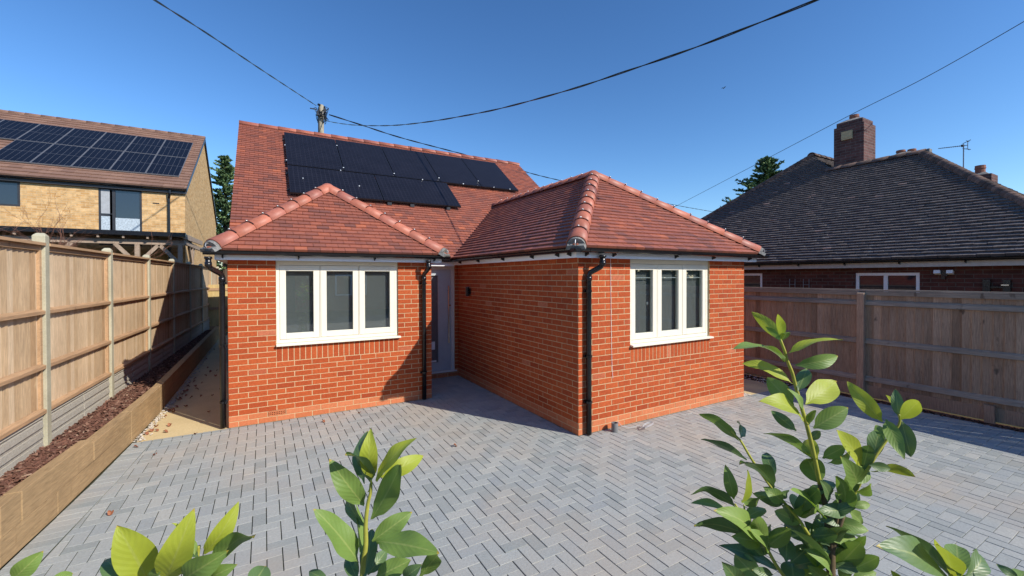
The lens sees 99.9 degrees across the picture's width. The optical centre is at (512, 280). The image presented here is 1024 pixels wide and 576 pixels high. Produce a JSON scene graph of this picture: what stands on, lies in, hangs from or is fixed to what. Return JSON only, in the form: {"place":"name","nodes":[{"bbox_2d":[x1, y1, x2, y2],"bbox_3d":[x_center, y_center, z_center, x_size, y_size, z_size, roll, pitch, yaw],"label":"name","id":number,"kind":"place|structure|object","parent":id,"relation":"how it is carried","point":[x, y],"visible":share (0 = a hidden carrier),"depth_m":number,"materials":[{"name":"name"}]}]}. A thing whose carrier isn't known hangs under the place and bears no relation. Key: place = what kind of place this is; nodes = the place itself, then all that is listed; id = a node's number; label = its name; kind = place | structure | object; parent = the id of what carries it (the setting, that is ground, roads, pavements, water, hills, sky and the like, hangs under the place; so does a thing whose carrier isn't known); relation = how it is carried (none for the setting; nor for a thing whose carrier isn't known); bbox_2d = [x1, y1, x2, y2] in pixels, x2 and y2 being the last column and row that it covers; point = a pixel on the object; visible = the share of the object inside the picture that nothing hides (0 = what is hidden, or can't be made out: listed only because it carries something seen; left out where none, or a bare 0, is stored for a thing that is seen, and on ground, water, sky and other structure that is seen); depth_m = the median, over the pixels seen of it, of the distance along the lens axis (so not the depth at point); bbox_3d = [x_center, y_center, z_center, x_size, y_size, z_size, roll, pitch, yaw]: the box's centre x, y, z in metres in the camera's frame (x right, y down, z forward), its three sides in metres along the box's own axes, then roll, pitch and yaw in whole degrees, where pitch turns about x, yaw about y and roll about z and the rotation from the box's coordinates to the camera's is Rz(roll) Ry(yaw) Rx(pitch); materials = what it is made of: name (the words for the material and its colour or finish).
{"place":"outdoors","nodes":[
{"label":"outdoors","id":0,"kind":"place"},
{"bbox_2d":[0,330,210,495],"bbox_3d":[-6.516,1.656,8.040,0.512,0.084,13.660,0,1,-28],"label":"bark mulch","id":1,"kind":"object","parent":0,"point":[22,470],"visible":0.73,"depth_m":5.05,"materials":[{"name":"brown wood"}]},
{"bbox_2d":[0,233,218,476],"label":"fence","id":2,"kind":"object","parent":1,"relation":"on","point":[83,332],"visible":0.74,"depth_m":5.17,"materials":[{"name":"wood"}]},
{"bbox_2d":[208,285,227,332],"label":"gate","id":3,"kind":"structure","parent":2,"relation":"attached to","point":[213,298],"depth_m":14.70,"materials":[{"name":"brown wood"}]},
{"bbox_2d":[137,335,768,441],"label":"path","id":4,"kind":"structure","parent":0,"point":[193,416],"depth_m":6.86,"materials":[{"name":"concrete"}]},
{"bbox_2d":[132,343,216,441],"bbox_3d":[-6.754,1.938,9.193,0.186,0.025,8.995,0,1,-29],"label":"gravel strip","id":5,"kind":"object","parent":4,"relation":"on","point":[167,406],"visible":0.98,"depth_m":6.67,"materials":[{"name":"beige gravel"}]},
{"bbox_2d":[200,120,768,435],"bbox_3d":[-2.276,-0.963,10.510,7.985,5.760,12.542,0,1,-30],"label":"bungalow","id":6,"kind":"object","parent":4,"relation":"on","point":[363,273],"visible":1,"depth_m":6.58,"materials":[{"name":"red brick"}]},
{"bbox_2d":[276,261,400,346],"bbox_3d":[-2.555,0.313,6.444,1.733,1.196,0.177,0,1,-30],"label":"window","id":7,"kind":"structure","parent":6,"relation":"in","point":[319,302],"depth_m":6.45,"materials":[{"name":"beige plastic"}]},
{"bbox_2d":[431,270,450,370],"bbox_3d":[-1.580,0.792,8.498,0.780,2.012,0.118,0,1,-30],"label":"door","id":8,"kind":"structure","parent":6,"relation":"in","point":[440,279],"depth_m":8.60,"materials":[{"name":"grey glass"}]},
{"bbox_2d":[630,259,713,347],"bbox_3d":[2.325,0.300,6.310,1.723,1.196,0.194,0,1,-30],"label":"window","id":9,"kind":"structure","parent":6,"relation":"in","point":[669,298],"depth_m":6.35,"materials":[{"name":"beige plastic"}]},
{"bbox_2d":[744,374,790,396],"bbox_3d":[3.353,1.905,9.617,1.639,0.029,4.793,0,1,-30],"label":"gravel edging","id":10,"kind":"object","parent":4,"relation":"on","point":[745,394],"visible":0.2,"depth_m":8.30,"materials":[{"name":"grey gravel"}]},
{"bbox_2d":[0,376,1023,575],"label":"driveway","id":11,"kind":"structure","parent":0,"point":[633,488],"depth_m":4.07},
{"bbox_2d":[611,422,653,431],"bbox_3d":[1.569,1.885,5.590,0.582,0.124,0.110,0,1,-9],"label":"duct stub","id":12,"kind":"object","parent":11,"relation":"on","point":[614,426],"visible":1,"depth_m":5.56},
{"bbox_2d":[0,332,1023,569],"bbox_3d":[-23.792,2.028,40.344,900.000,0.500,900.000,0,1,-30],"label":"ground","id":13,"kind":"structure","parent":0,"point":[428,398],"depth_m":5.99,"materials":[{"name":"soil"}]},
{"bbox_2d":[0,192,191,258],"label":"bare shrub","id":14,"kind":"object","parent":13,"relation":"on","point":[62,238],"visible":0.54,"depth_m":9.91,"materials":[{"name":"brown plant"}]},
{"bbox_2d":[0,226,202,263],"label":"pergola","id":15,"kind":"object","parent":13,"relation":"on","point":[115,238],"visible":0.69,"depth_m":11.57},
{"bbox_2d":[0,109,217,267],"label":"house","id":16,"kind":"structure","parent":13,"relation":"on","point":[101,176],"depth_m":15.08,"materials":[{"name":"brick"}]},
{"bbox_2d":[0,181,19,206],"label":"window","id":17,"kind":"structure","parent":16,"relation":"in","point":[9,190],"depth_m":13.25,"materials":[{"name":"blue glass"}]},
{"bbox_2d":[98,188,141,245],"bbox_3d":[-13.236,-2.138,14.551,1.110,1.900,0.050,0,1,-30],"label":"window","id":18,"kind":"structure","parent":16,"relation":"in","point":[119,209],"depth_m":14.53,"materials":[{"name":"clear glass"}]},
{"bbox_2d":[0,326,218,567],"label":"sleeper wall","id":19,"kind":"structure","parent":13,"relation":"on","point":[35,503],"depth_m":3.96,"materials":[{"name":"brown wood"}]},
{"bbox_2d":[209,154,234,299],"bbox_3d":[-20.135,-3.493,29.919,5.570,10.571,5.945,0,1,19],"label":"conifer","id":20,"kind":"object","parent":13,"relation":"on","point":[223,179],"visible":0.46,"depth_m":29.74,"materials":[{"name":"green plant"}]},
{"bbox_2d":[310,103,328,132],"bbox_3d":[-8.040,-2.745,18.009,0.738,9.220,0.466,0,1,-30],"label":"utility pole","id":21,"kind":"object","parent":13,"relation":"on","point":[321,113],"visible":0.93,"depth_m":17.91,"materials":[{"name":"wood"}]},
{"bbox_2d":[153,0,315,105],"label":"overhead cable","id":22,"kind":"object","parent":21,"relation":"attached to","point":[182,17],"visible":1,"depth_m":10.90,"materials":[{"name":"black plastic"}]},
{"bbox_2d":[329,114,711,211],"bbox_3d":[10.575,-6.773,34.001,48.528,0.758,0.063,-1,1,-41],"label":"overhead cable","id":23,"kind":"object","parent":21,"relation":"attached to","point":[450,150],"visible":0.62,"depth_m":20.72,"materials":[{"name":"black plastic"}]},
{"bbox_2d":[323,0,818,125],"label":"overhead cable","id":24,"kind":"object","parent":21,"relation":"attached to","point":[744,28],"visible":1,"depth_m":7.35,"materials":[{"name":"black plastic"}]},
{"bbox_2d":[720,155,784,206],"bbox_3d":[14.729,-2.732,25.025,9.010,8.936,8.041,0,1,-30],"label":"conifer","id":25,"kind":"object","parent":13,"relation":"on","point":[768,167],"visible":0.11,"depth_m":24.67,"materials":[{"name":"green plant"}]},
{"bbox_2d":[701,114,1023,294],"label":"bungalow","id":26,"kind":"object","parent":13,"relation":"on","point":[853,213],"visible":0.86,"depth_m":9.51,"materials":[{"name":"grey tile"}]},
{"bbox_2d":[744,273,761,288],"bbox_3d":[6.089,0.252,11.091,0.050,0.870,0.740,0,1,-30],"label":"window","id":27,"kind":"structure","parent":26,"relation":"in","point":[750,279],"depth_m":10.98,"materials":[{"name":"white plastic"}]},
{"bbox_2d":[856,273,919,292],"bbox_3d":[7.511,0.376,8.634,0.050,1.060,1.020,0,1,-30],"label":"window","id":28,"kind":"structure","parent":26,"relation":"in","point":[882,281],"depth_m":8.60,"materials":[{"name":"white plastic"}]},
{"bbox_2d":[933,270,954,278],"bbox_3d":[7.849,-0.106,7.821,0.152,0.167,0.255,0,1,-30],"label":"floodlight","id":29,"kind":"object","parent":26,"relation":"attached to","point":[943,274],"visible":1,"depth_m":7.81,"materials":[{"name":"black plastic"}]},
{"bbox_2d":[938,140,970,166],"bbox_3d":[12.280,-3.083,11.954,0.240,1.489,0.644,0,1,-30],"label":"tv aerial","id":30,"kind":"object","parent":26,"relation":"attached to","point":[963,145],"visible":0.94,"depth_m":11.79,"materials":[{"name":"grey metal"}]},
{"bbox_2d":[982,280,1011,291],"bbox_3d":[8.192,0.091,7.282,0.100,0.210,0.320,0,1,-30],"label":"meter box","id":31,"kind":"object","parent":26,"relation":"attached to","point":[1006,285],"visible":0.91,"depth_m":7.28,"materials":[{"name":"black plastic"}]},
{"bbox_2d":[744,373,1023,432],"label":"soil strip","id":32,"kind":"object","parent":13,"relation":"on","point":[785,382],"visible":0.05,"depth_m":6.73,"materials":[{"name":"brown soil"}]},
{"bbox_2d":[744,287,1023,427],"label":"fence","id":33,"kind":"object","parent":32,"relation":"on","point":[956,352],"visible":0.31,"depth_m":6.59,"materials":[{"name":"brown wood"}]},
{"bbox_2d":[806,386,1023,432],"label":"leaf litter","id":34,"kind":"object","parent":32,"relation":"on","point":[973,421],"visible":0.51,"depth_m":6.03,"materials":[{"name":"brown plant"}]},
{"bbox_2d":[0,0,1023,268],"label":"sky","id":35,"kind":"structure","parent":0,"point":[669,129],"materials":[{"name":"blue"}]},
{"bbox_2d":[675,21,1023,206],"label":"overhead cable","id":36,"kind":"object","parent":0,"point":[877,101],"visible":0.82,"depth_m":13.35,"materials":[{"name":"black plastic"}]},
{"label":"planting bed","id":37,"kind":"structure","parent":0,"visible":0},
{"bbox_2d":[10,551,72,575],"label":"laurel shrub","id":38,"kind":"object","parent":37,"relation":"on","point":[28,565],"visible":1,"depth_m":0.67,"materials":[{"name":"green plant"}]},
{"bbox_2d":[100,501,255,575],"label":"laurel shrub","id":39,"kind":"object","parent":37,"relation":"on","point":[134,553],"visible":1,"depth_m":0.65,"materials":[{"name":"green plant"}]},
{"bbox_2d":[248,566,270,575],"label":"laurel shrub","id":40,"kind":"object","parent":37,"relation":"on","point":[260,571],"visible":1,"depth_m":0.68,"materials":[{"name":"green plant"}]},
{"bbox_2d":[309,428,441,575],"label":"laurel shrub","id":41,"kind":"object","parent":37,"relation":"on","point":[390,536],"visible":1,"depth_m":0.67,"materials":[{"name":"green plant"}]},
{"bbox_2d":[691,312,921,575],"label":"laurel shrub","id":42,"kind":"object","parent":37,"relation":"on","point":[831,544],"visible":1,"depth_m":0.90,"materials":[{"name":"green plant"}]},
{"bbox_2d":[891,570,900,575],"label":"laurel shrub","id":43,"kind":"object","parent":37,"relation":"on","point":[893,573],"visible":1,"depth_m":0.70,"materials":[{"name":"green plant"}]},
{"bbox_2d":[876,526,990,575],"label":"laurel shrub","id":44,"kind":"object","parent":37,"relation":"on","point":[929,558],"visible":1,"depth_m":0.61,"materials":[{"name":"green plant"}]},
{"bbox_2d":[996,564,1023,575],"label":"laurel shrub","id":45,"kind":"object","parent":37,"relation":"on","point":[1006,571],"visible":1,"depth_m":0.60,"materials":[{"name":"green plant"}]}
]}

